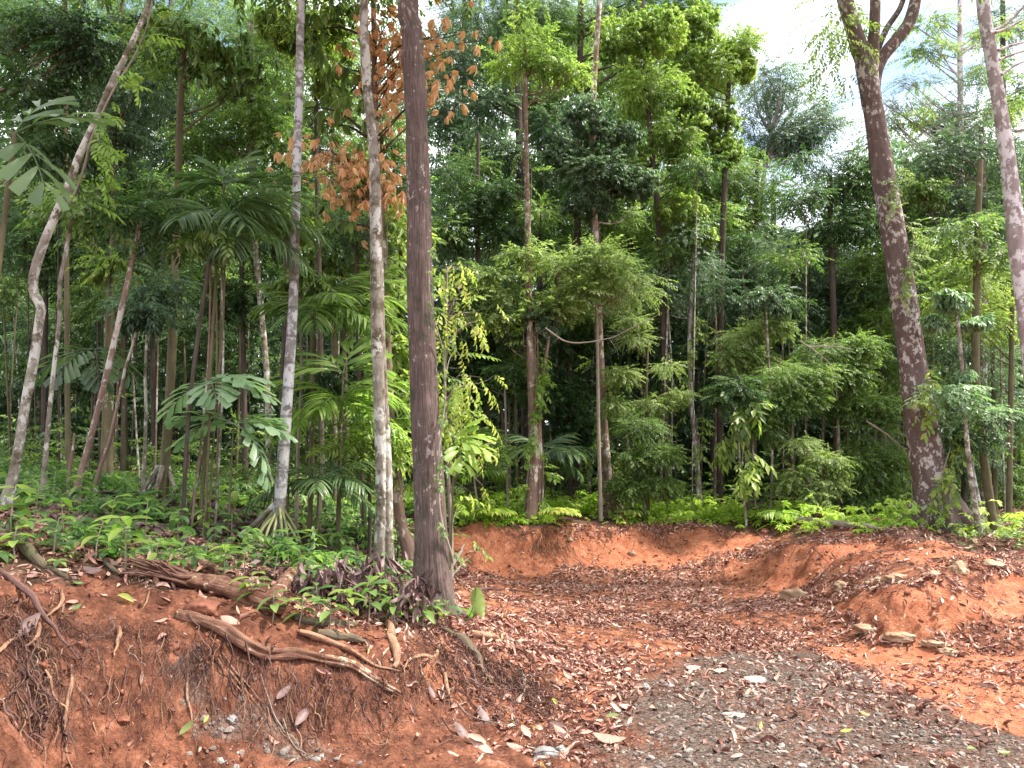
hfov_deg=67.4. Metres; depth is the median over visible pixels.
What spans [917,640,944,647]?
rock
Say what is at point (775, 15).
sky
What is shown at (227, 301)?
sapling
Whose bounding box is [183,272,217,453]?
sapling
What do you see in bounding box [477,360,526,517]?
sapling
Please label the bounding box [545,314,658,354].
bare branch
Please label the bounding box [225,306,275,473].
sapling
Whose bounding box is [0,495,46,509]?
rosette plant
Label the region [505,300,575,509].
sapling
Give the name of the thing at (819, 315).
understorey tree
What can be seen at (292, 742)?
hanging root
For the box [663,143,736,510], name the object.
sapling
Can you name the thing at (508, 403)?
sapling
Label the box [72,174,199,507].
thin tree
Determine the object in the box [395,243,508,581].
yellow leaf tree
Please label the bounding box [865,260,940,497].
sapling
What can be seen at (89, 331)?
sapling
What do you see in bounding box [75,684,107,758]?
exposed root
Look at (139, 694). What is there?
hanging root
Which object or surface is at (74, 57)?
shaded forest tree
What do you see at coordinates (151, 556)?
seedling
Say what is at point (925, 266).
sapling
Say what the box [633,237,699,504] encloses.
sapling
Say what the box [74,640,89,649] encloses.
rock
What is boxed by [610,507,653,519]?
palm seedling
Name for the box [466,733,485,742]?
fallen leaf
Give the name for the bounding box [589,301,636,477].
sapling
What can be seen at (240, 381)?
fishtail palm
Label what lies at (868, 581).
rock
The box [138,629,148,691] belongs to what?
hanging root
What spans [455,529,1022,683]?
soil crumbs
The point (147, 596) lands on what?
exposed root
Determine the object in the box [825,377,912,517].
understorey tree
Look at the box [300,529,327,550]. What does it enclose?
seedling
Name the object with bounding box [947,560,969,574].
rock
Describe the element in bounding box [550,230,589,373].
sapling
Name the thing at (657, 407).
understorey tree
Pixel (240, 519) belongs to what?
seedling
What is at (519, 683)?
root tangle
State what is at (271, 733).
hanging root
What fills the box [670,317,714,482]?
climbing vine
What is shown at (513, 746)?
fallen leaf
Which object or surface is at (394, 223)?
climbing vine
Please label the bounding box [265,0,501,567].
orange leaf tree
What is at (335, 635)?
exposed root
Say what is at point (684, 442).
distant forest
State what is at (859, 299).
sapling
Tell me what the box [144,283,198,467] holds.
sapling
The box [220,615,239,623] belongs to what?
fallen leaf
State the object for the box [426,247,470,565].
climbing vine
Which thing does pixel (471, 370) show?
understorey tree
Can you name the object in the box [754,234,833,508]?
sapling
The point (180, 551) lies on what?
seedling
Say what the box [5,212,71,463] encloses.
sapling
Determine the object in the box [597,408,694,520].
understorey tree
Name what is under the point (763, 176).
sapling
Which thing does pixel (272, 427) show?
fishtail palm
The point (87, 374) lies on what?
fishtail palm
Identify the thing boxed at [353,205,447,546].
shaded forest tree
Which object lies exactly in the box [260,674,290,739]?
hanging root
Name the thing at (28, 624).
fallen leaf
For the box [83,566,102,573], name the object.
fallen leaf
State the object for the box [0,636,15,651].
exposed root
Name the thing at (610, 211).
sapling
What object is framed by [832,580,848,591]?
rock
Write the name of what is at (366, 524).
seedling
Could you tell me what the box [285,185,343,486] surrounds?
sapling
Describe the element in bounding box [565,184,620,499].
sapling
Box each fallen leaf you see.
[13,612,40,637]
[71,603,81,609]
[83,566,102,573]
[118,593,133,601]
[179,720,193,733]
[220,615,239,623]
[276,685,290,698]
[295,708,308,725]
[428,686,435,697]
[455,722,468,737]
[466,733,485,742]
[468,734,493,753]
[477,704,489,724]
[506,742,523,749]
[521,725,530,736]
[549,721,564,726]
[554,725,569,735]
[593,732,626,742]
[605,713,618,716]
[619,704,635,708]
[686,665,700,669]
[713,668,726,671]
[841,728,851,731]
[997,750,1010,753]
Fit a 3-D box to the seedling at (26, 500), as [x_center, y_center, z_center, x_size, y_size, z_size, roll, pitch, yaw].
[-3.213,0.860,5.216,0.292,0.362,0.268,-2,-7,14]
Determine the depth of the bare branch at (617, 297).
14.71 m
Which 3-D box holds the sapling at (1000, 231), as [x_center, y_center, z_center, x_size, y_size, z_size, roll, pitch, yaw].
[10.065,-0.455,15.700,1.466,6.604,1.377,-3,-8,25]
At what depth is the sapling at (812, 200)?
16.07 m
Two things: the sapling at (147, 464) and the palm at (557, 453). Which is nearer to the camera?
the palm at (557, 453)
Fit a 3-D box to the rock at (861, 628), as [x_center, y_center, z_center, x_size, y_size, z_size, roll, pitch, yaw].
[3.805,2.644,8.253,0.223,0.132,0.198,1,-7,-12]
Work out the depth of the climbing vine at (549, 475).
14.11 m
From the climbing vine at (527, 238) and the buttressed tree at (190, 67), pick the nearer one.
the buttressed tree at (190, 67)
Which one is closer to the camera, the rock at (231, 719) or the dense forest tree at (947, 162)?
the rock at (231, 719)
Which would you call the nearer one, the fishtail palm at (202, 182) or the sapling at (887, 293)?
the fishtail palm at (202, 182)
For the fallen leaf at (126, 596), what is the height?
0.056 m
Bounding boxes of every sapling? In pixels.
[0,161,49,466]
[0,201,41,463]
[0,266,27,407]
[0,272,40,454]
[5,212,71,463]
[12,166,98,469]
[12,280,74,317]
[14,225,83,468]
[50,273,101,421]
[50,282,127,465]
[50,291,128,476]
[59,231,149,345]
[66,433,75,496]
[74,212,107,454]
[82,157,168,472]
[91,229,182,484]
[91,286,133,469]
[94,258,211,492]
[96,224,168,472]
[128,160,214,467]
[138,284,185,470]
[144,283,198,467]
[155,175,198,476]
[163,306,239,471]
[165,220,274,525]
[170,258,220,462]
[174,378,178,471]
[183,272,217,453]
[192,267,251,478]
[201,266,255,479]
[205,301,251,479]
[219,252,281,477]
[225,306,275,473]
[263,189,340,500]
[265,267,351,528]
[267,303,318,513]
[276,366,357,530]
[279,168,340,361]
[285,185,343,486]
[297,306,369,413]
[307,144,395,520]
[320,183,353,402]
[323,199,396,425]
[338,237,405,277]
[394,265,452,487]
[431,204,478,505]
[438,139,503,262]
[442,416,518,520]
[443,187,500,495]
[450,155,488,481]
[452,232,647,517]
[466,207,517,494]
[471,235,518,490]
[472,302,512,501]
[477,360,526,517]
[496,310,520,485]
[496,344,548,511]
[500,209,560,437]
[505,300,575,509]
[508,189,575,409]
[510,160,567,455]
[516,190,565,495]
[523,148,562,493]
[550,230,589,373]
[555,262,587,495]
[562,299,624,349]
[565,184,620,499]
[569,196,629,246]
[571,249,679,520]
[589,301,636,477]
[589,393,662,507]
[613,294,648,480]
[621,296,670,445]
[632,269,694,500]
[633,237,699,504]
[634,211,752,511]
[639,245,684,476]
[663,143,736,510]
[670,277,704,499]
[683,222,742,501]
[684,194,726,342]
[685,195,748,485]
[699,368,775,526]
[713,158,771,499]
[718,227,769,505]
[730,262,763,492]
[738,277,800,509]
[746,269,824,502]
[747,235,801,459]
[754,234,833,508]
[773,163,841,512]
[798,448,863,509]
[804,269,858,504]
[814,313,854,338]
[821,165,872,505]
[829,297,890,484]
[836,270,886,463]
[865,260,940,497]
[901,201,922,499]
[903,203,952,310]
[909,246,966,381]
[917,271,954,392]
[925,302,959,463]
[940,270,999,369]
[947,293,1009,454]
[948,181,1002,507]
[955,200,1005,514]
[963,155,1023,474]
[1001,236,1023,496]
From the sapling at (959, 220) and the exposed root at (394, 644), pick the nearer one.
the exposed root at (394, 644)
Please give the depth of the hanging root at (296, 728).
4.26 m
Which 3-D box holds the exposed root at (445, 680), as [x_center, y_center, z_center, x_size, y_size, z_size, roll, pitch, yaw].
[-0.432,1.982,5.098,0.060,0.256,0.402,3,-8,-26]
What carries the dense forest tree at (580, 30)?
on the ground at (176, 745)
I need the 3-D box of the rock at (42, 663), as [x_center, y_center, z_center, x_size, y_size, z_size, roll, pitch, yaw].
[-2.344,1.416,3.842,0.117,0.072,0.076,0,-7,0]
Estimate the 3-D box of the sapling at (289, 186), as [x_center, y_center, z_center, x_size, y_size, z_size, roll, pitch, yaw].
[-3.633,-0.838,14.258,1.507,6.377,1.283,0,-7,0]
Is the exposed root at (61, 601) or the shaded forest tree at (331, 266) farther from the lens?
the shaded forest tree at (331, 266)
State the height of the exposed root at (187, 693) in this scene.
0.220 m
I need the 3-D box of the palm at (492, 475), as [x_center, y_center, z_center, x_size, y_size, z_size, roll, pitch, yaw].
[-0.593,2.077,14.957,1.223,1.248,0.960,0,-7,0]
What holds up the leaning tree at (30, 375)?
on the ground at (176, 745)
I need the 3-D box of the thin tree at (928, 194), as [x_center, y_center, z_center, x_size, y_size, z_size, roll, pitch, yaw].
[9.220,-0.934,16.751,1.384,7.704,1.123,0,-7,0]
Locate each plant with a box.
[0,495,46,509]
[111,490,165,507]
[116,495,198,513]
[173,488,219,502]
[204,491,263,507]
[292,518,331,536]
[293,544,441,623]
[460,604,488,618]
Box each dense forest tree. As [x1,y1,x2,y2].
[425,0,580,492]
[429,133,534,501]
[472,0,736,498]
[635,144,798,501]
[761,134,911,509]
[894,44,1023,509]
[914,246,1019,521]
[923,332,1023,516]
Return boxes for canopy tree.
[0,0,167,482]
[54,0,202,472]
[271,0,397,501]
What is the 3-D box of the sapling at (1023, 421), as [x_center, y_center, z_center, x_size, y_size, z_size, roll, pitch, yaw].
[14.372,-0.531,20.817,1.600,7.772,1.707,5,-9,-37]
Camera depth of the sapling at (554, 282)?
22.21 m
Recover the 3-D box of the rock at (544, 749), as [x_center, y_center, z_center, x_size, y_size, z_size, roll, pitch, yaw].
[0.195,2.188,4.495,0.161,0.127,0.124,0,-7,0]
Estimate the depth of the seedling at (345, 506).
11.33 m
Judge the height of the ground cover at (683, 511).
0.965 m
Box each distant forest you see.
[0,0,1023,498]
[0,138,1022,479]
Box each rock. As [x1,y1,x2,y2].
[36,660,53,674]
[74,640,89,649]
[117,715,129,724]
[164,641,180,652]
[183,597,220,615]
[226,714,237,724]
[532,746,558,759]
[555,745,565,752]
[628,551,635,555]
[642,683,649,688]
[721,711,745,718]
[743,676,765,683]
[759,528,769,534]
[779,588,808,600]
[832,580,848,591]
[853,623,877,635]
[864,576,879,586]
[879,573,906,582]
[882,631,916,642]
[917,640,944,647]
[921,570,940,576]
[936,647,957,655]
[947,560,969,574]
[982,559,1007,567]
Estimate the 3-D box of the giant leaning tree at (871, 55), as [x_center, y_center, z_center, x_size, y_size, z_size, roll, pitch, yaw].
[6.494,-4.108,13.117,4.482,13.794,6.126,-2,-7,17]
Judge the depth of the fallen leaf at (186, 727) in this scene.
3.92 m
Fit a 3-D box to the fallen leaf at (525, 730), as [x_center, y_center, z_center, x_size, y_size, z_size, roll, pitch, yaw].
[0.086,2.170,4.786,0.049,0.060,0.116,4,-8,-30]
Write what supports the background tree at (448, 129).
on the ground at (176, 745)
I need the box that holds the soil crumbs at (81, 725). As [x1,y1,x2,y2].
[0,567,660,767]
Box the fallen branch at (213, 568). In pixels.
[197,558,226,575]
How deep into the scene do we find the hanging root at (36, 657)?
3.79 m
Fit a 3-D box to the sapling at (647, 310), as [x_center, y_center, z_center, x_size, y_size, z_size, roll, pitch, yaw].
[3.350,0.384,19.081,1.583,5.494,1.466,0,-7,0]
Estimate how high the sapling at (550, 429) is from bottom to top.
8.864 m
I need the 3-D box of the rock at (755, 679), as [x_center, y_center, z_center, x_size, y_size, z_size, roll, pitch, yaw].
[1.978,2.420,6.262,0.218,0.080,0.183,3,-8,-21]
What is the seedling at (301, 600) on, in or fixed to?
on the ground at (176, 745)
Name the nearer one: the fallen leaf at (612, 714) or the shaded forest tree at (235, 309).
the fallen leaf at (612, 714)
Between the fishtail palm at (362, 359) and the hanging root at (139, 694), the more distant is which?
the fishtail palm at (362, 359)
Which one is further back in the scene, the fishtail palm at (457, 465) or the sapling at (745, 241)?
the sapling at (745, 241)
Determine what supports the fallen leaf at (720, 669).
on the ground at (176, 745)
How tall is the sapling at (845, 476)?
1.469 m
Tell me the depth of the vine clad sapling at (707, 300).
17.26 m
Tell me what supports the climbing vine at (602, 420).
attached to the buttressed trunk tree at (587, 194)
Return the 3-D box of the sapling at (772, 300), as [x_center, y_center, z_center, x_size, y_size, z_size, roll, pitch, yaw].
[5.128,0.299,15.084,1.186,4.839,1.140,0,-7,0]
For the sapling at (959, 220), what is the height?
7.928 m
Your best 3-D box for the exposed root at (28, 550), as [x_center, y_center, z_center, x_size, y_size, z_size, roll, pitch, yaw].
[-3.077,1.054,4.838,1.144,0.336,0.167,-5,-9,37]
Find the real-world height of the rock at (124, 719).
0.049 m
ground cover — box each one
[0,456,479,601]
[367,484,1023,536]
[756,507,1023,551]
[884,499,1023,549]
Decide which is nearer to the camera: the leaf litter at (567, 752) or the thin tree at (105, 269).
the leaf litter at (567, 752)
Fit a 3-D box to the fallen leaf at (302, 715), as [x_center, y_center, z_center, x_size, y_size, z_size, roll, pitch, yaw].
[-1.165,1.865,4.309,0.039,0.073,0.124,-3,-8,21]
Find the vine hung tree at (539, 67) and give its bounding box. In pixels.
[476,0,597,522]
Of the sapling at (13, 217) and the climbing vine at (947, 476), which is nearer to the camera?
the climbing vine at (947, 476)
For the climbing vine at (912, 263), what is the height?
2.577 m
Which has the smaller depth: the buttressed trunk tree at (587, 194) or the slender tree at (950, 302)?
the slender tree at (950, 302)
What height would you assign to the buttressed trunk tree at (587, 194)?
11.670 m
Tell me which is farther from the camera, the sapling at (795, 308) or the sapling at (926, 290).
the sapling at (926, 290)
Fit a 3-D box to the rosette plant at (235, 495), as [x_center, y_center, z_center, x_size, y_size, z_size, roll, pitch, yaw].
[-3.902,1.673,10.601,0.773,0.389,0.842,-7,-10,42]
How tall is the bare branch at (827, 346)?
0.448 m
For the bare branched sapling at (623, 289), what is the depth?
14.80 m
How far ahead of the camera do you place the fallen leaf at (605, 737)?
4.78 m
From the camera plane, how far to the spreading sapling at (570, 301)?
14.48 m
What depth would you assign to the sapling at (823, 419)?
18.69 m
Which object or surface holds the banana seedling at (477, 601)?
on the ground at (176, 745)
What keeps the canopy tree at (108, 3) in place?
on the ground at (176, 745)
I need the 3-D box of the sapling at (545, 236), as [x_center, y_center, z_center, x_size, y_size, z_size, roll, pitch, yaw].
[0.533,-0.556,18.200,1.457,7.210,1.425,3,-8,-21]
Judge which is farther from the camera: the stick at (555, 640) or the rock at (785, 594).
the rock at (785, 594)
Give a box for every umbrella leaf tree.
[587,0,719,505]
[661,0,773,507]
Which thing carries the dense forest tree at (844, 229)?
on the ground at (176, 745)
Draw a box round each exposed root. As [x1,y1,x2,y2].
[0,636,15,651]
[1,521,74,580]
[27,622,41,645]
[37,509,123,576]
[37,681,46,766]
[47,588,64,615]
[63,664,73,767]
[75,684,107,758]
[113,625,122,656]
[143,587,149,607]
[173,609,400,695]
[186,672,201,721]
[217,659,250,701]
[218,655,260,708]
[221,653,264,708]
[293,614,358,626]
[299,629,400,671]
[315,629,365,643]
[384,618,400,668]
[403,632,443,672]
[435,659,455,710]
[442,627,492,684]
[461,650,482,696]
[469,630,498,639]
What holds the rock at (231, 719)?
on the ground at (176, 745)
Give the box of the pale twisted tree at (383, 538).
[359,0,394,574]
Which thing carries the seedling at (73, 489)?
on the ground at (176, 745)
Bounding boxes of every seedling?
[0,484,37,531]
[0,524,36,555]
[7,484,62,532]
[33,469,70,505]
[34,516,80,555]
[38,497,80,528]
[62,472,98,503]
[71,518,121,557]
[91,515,151,570]
[93,494,132,523]
[127,497,167,536]
[132,539,177,567]
[161,508,194,544]
[168,541,199,568]
[190,508,216,535]
[206,544,241,573]
[215,512,243,543]
[223,547,266,581]
[229,571,271,601]
[237,534,268,561]
[257,589,290,622]
[262,551,291,575]
[268,528,307,564]
[280,592,325,625]
[284,547,316,566]
[290,565,315,579]
[298,582,336,608]
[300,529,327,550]
[310,595,351,628]
[328,531,354,552]
[328,588,366,628]
[341,496,354,513]
[349,575,390,622]
[355,519,374,540]
[362,572,397,616]
[380,593,410,627]
[394,584,421,621]
[407,598,436,628]
[421,600,446,628]
[434,599,462,623]
[465,587,484,622]
[469,507,516,521]
[536,507,581,521]
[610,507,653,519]
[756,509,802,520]
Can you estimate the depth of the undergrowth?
15.63 m
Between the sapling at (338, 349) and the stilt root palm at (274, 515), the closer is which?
the stilt root palm at (274, 515)
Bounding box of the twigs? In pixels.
[19,528,1023,767]
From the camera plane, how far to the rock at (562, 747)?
4.59 m
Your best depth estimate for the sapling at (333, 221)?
11.97 m
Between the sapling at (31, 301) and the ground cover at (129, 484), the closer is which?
the ground cover at (129, 484)
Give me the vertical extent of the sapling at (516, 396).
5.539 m
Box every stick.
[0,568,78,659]
[453,557,469,575]
[454,544,464,565]
[468,587,519,590]
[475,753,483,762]
[515,668,525,701]
[549,635,584,651]
[549,679,575,689]
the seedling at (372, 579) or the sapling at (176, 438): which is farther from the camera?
the sapling at (176, 438)
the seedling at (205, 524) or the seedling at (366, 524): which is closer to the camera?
the seedling at (205, 524)
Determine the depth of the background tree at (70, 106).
19.88 m
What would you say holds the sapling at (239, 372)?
on the ground at (176, 745)
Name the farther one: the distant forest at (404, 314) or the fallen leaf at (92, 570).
the distant forest at (404, 314)
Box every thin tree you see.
[11,169,137,501]
[66,239,143,482]
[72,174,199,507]
[86,288,190,492]
[256,193,324,510]
[305,417,412,554]
[307,204,401,537]
[899,169,966,503]
[928,398,1018,526]
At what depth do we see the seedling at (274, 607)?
4.65 m
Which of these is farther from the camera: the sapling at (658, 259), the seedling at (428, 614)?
the sapling at (658, 259)
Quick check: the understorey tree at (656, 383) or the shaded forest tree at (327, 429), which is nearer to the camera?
the shaded forest tree at (327, 429)
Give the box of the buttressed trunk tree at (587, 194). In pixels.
[529,0,666,518]
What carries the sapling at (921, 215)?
on the ground at (176, 745)
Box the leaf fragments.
[0,528,1023,767]
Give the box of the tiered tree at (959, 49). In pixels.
[855,0,1023,383]
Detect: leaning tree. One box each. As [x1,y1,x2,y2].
[0,0,464,509]
[788,0,993,536]
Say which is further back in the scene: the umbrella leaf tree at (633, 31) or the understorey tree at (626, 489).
the umbrella leaf tree at (633, 31)
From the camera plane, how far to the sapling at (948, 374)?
20.20 m
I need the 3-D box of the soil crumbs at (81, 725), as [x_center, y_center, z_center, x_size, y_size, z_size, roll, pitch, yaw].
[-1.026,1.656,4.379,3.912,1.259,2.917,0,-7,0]
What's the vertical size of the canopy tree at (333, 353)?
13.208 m
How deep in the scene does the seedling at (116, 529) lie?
4.87 m
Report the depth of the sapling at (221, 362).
19.36 m
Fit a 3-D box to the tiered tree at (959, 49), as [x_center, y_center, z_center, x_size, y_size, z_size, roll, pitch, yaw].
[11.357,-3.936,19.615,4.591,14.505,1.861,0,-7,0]
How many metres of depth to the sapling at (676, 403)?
20.49 m
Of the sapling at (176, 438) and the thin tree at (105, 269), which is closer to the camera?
the thin tree at (105, 269)
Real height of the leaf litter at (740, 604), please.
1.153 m
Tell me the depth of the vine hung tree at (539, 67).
14.96 m
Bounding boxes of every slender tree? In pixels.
[897,287,1023,535]
[908,159,1011,532]
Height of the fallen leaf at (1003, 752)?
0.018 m
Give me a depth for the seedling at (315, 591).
5.23 m
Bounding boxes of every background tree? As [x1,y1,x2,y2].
[0,0,133,463]
[87,0,271,471]
[200,0,388,485]
[419,0,511,422]
[479,0,592,426]
[565,5,691,479]
[660,32,769,493]
[716,181,810,486]
[856,159,969,498]
[908,0,1023,495]
[933,292,1023,507]
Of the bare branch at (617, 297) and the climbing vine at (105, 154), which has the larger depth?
the bare branch at (617, 297)
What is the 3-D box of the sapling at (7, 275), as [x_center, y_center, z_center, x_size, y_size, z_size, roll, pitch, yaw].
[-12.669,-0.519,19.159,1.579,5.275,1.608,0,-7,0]
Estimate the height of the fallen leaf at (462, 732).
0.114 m
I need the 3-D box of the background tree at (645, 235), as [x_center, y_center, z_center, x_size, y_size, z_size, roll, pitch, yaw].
[3.845,-4.121,23.246,4.675,16.057,3.157,0,-7,0]
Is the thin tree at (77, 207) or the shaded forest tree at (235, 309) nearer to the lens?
the thin tree at (77, 207)
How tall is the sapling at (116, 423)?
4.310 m
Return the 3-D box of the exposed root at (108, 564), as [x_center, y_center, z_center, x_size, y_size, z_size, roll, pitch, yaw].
[-3.139,1.103,5.516,2.107,0.372,0.148,-7,-10,45]
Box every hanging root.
[23,653,37,716]
[79,635,102,673]
[97,676,111,705]
[108,667,127,728]
[110,678,119,717]
[118,672,135,746]
[131,676,145,714]
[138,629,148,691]
[161,691,167,752]
[165,674,183,722]
[198,691,214,747]
[237,656,251,721]
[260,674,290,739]
[265,707,274,765]
[269,703,302,754]
[282,718,325,757]
[289,705,306,758]
[362,703,398,738]
[362,732,392,744]
[456,702,507,724]
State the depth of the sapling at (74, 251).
14.45 m
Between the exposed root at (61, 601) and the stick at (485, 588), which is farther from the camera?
the stick at (485, 588)
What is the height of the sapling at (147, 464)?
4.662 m
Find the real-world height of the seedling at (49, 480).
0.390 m
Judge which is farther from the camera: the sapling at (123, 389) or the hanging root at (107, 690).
the sapling at (123, 389)
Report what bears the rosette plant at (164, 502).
on the ground at (176, 745)
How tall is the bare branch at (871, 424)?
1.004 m
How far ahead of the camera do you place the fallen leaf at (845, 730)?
4.88 m
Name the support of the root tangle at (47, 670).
on the ground at (176, 745)
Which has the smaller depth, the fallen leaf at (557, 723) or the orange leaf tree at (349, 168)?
the fallen leaf at (557, 723)
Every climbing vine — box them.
[45,0,186,225]
[348,170,412,491]
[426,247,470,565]
[504,271,556,522]
[505,120,553,376]
[515,373,563,522]
[574,356,625,518]
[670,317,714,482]
[879,168,941,314]
[907,367,983,537]
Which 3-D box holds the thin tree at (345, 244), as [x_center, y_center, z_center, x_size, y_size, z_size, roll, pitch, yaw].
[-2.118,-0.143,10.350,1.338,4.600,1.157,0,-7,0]
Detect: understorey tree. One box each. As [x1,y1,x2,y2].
[437,246,535,503]
[509,270,628,500]
[563,250,700,499]
[593,310,702,519]
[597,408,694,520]
[668,237,781,499]
[702,311,802,510]
[708,217,868,494]
[708,379,902,499]
[734,220,889,500]
[740,353,850,509]
[763,431,860,516]
[775,324,897,512]
[817,235,943,451]
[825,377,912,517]
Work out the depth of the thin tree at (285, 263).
10.75 m
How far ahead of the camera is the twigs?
6.04 m
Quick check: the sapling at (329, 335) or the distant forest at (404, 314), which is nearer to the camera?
the sapling at (329, 335)
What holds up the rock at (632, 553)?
on the ground at (176, 745)
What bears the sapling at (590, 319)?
on the ground at (176, 745)
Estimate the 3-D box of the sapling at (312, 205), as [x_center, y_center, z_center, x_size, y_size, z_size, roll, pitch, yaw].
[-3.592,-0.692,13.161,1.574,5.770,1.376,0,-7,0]
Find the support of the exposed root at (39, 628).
on the ground at (176, 745)
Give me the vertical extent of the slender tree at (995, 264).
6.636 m
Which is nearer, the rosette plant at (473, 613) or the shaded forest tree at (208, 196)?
the rosette plant at (473, 613)
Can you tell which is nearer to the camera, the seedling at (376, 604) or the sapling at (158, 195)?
the seedling at (376, 604)
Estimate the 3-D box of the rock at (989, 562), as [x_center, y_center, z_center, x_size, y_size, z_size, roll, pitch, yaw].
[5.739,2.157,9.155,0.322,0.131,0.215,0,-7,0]
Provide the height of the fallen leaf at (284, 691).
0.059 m
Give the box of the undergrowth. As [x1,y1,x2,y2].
[0,394,1023,538]
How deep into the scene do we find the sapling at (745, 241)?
19.44 m
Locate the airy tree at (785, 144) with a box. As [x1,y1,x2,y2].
[723,42,863,300]
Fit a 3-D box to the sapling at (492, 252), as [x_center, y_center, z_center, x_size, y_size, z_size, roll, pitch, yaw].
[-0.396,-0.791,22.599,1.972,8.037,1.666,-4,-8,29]
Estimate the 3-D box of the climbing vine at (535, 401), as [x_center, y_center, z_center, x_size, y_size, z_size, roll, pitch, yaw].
[0.331,0.249,14.071,1.011,4.805,0.660,0,-7,0]
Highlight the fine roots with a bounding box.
[0,595,640,767]
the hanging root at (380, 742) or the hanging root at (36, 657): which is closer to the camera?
the hanging root at (36, 657)
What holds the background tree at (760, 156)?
on the ground at (176, 745)
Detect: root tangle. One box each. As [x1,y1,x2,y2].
[0,580,563,749]
[0,586,559,767]
[408,616,595,753]
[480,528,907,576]
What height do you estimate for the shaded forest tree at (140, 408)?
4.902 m
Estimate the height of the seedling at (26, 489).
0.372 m
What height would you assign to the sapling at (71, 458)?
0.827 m
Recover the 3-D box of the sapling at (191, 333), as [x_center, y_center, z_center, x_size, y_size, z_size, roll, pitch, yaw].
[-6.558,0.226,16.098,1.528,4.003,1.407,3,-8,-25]
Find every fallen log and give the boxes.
[120,558,297,615]
[785,516,878,529]
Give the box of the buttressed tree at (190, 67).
[100,5,280,496]
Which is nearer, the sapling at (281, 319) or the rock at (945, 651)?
the rock at (945, 651)
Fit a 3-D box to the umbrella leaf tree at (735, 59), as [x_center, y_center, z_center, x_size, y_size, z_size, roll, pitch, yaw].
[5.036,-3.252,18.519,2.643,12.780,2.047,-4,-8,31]
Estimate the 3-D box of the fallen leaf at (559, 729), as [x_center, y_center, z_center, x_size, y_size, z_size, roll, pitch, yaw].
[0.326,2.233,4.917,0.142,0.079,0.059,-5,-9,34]
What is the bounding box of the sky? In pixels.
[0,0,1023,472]
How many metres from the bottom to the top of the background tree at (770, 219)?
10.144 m
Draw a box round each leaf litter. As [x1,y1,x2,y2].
[0,468,511,596]
[0,505,645,767]
[284,518,1023,743]
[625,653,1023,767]
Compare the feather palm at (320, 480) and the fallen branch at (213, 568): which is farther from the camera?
the feather palm at (320, 480)
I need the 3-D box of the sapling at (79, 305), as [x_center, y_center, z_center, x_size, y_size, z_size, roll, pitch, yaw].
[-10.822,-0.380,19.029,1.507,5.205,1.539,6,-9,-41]
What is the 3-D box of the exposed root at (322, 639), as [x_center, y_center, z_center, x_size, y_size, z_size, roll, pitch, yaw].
[-0.986,1.659,4.750,0.658,0.320,0.058,3,-8,-24]
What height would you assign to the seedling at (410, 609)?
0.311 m
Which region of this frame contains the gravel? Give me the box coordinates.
[186,648,1021,767]
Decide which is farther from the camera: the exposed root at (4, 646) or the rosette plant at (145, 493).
the rosette plant at (145, 493)
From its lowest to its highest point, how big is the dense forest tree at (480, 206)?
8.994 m
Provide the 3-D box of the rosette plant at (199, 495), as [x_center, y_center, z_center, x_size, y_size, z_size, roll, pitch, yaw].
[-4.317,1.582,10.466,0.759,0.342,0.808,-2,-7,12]
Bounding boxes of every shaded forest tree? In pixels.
[0,0,149,197]
[0,152,160,466]
[0,278,138,465]
[1,0,210,475]
[51,289,216,471]
[74,161,248,470]
[154,19,313,486]
[162,308,304,476]
[171,170,314,484]
[250,0,359,503]
[254,347,375,498]
[278,104,437,509]
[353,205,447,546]
[435,260,556,494]
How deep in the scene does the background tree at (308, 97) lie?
19.87 m
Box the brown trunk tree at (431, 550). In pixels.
[398,0,584,619]
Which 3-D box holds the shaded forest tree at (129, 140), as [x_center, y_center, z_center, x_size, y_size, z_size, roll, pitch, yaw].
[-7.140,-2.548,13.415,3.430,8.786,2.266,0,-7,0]
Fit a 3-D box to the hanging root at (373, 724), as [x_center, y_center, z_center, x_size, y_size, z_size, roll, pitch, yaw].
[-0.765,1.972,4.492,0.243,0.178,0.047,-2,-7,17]
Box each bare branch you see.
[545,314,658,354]
[597,276,644,326]
[800,338,841,399]
[805,337,851,357]
[866,421,907,461]
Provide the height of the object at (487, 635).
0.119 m
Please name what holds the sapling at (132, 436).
on the ground at (176, 745)
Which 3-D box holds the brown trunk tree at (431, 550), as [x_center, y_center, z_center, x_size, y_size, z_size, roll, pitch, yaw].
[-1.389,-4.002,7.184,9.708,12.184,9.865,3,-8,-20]
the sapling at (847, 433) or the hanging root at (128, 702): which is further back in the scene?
the sapling at (847, 433)
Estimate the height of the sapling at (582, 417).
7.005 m
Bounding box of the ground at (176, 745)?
[0,457,1023,767]
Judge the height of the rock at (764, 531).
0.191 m
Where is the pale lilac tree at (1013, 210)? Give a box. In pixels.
[969,0,1023,381]
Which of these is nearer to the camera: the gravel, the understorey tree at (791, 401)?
the gravel
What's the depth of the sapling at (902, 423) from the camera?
20.43 m
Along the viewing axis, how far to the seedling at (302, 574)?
5.87 m
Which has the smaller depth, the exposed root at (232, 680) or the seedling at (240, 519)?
the exposed root at (232, 680)
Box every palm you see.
[0,96,116,278]
[22,345,145,485]
[133,170,334,529]
[155,373,281,535]
[162,410,297,539]
[165,150,283,517]
[237,0,304,549]
[244,453,398,549]
[247,267,407,533]
[262,376,410,544]
[294,335,396,548]
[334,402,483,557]
[443,417,497,569]
[456,462,511,507]
[498,433,596,503]
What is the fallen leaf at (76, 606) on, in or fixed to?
on the ground at (176, 745)
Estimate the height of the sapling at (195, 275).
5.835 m
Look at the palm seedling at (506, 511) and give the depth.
13.52 m

